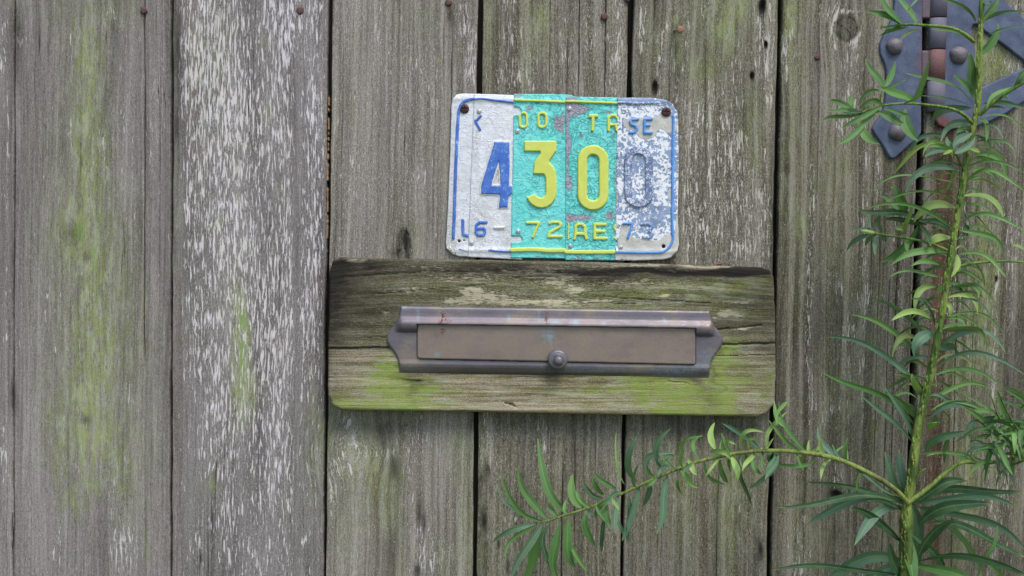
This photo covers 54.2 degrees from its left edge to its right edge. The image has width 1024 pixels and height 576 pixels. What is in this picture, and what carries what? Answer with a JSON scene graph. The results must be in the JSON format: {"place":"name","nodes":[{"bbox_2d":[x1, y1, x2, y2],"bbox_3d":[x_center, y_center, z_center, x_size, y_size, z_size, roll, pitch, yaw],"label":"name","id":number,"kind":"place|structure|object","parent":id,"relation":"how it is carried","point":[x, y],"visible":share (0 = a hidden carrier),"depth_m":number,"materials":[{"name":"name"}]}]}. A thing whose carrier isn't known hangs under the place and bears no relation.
{"place":"outdoors","nodes":[
{"label":"outdoors","id":0,"kind":"place"},
{"label":"ground","id":1,"kind":"structure","parent":0,"visible":0},
{"bbox_2d":[0,0,917,575],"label":"plank fence","id":2,"kind":"object","parent":1,"relation":"on","point":[198,198],"visible":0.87,"depth_m":1.35,"materials":[{"name":"wood"}]},
{"bbox_2d":[328,257,775,416],"bbox_3d":[0.053,0.065,1.338,0.597,0.213,0.022,0,0,0],"label":"mounting board","id":3,"kind":"object","parent":2,"relation":"attached to","point":[369,298],"visible":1,"depth_m":1.33,"materials":[{"name":"wood"}]},
{"bbox_2d":[387,306,722,377],"bbox_3d":[0.057,0.071,1.318,0.446,0.095,0.024,0,0,0],"label":"mail slot","id":4,"kind":"object","parent":3,"relation":"attached to","point":[559,341],"visible":1,"depth_m":1.32,"materials":[{"name":"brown metal"}]},
{"bbox_2d":[446,94,678,260],"bbox_3d":[0.067,-0.149,1.342,0.313,0.226,0.007,0,0,1],"label":"number plate","id":5,"kind":"object","parent":2,"relation":"attached to","point":[563,176],"visible":1,"depth_m":1.34,"materials":[{"name":"multicoloured metal"}]},
{"bbox_2d":[871,0,1023,158],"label":"strap hinge","id":6,"kind":"object","parent":2,"relation":"attached to","point":[947,54],"visible":0.74,"depth_m":1.34,"materials":[{"name":"blue metal"}]},
{"bbox_2d":[909,0,1023,575],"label":"plank gate","id":7,"kind":"structure","parent":2,"relation":"attached to","point":[1006,307],"depth_m":1.35,"materials":[{"name":"grey wood"}]},
{"bbox_2d":[492,0,1023,575],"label":"leafy plant","id":8,"kind":"object","parent":1,"relation":"on","point":[914,544],"visible":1,"depth_m":1.24,"materials":[{"name":"green plant"}]}
]}

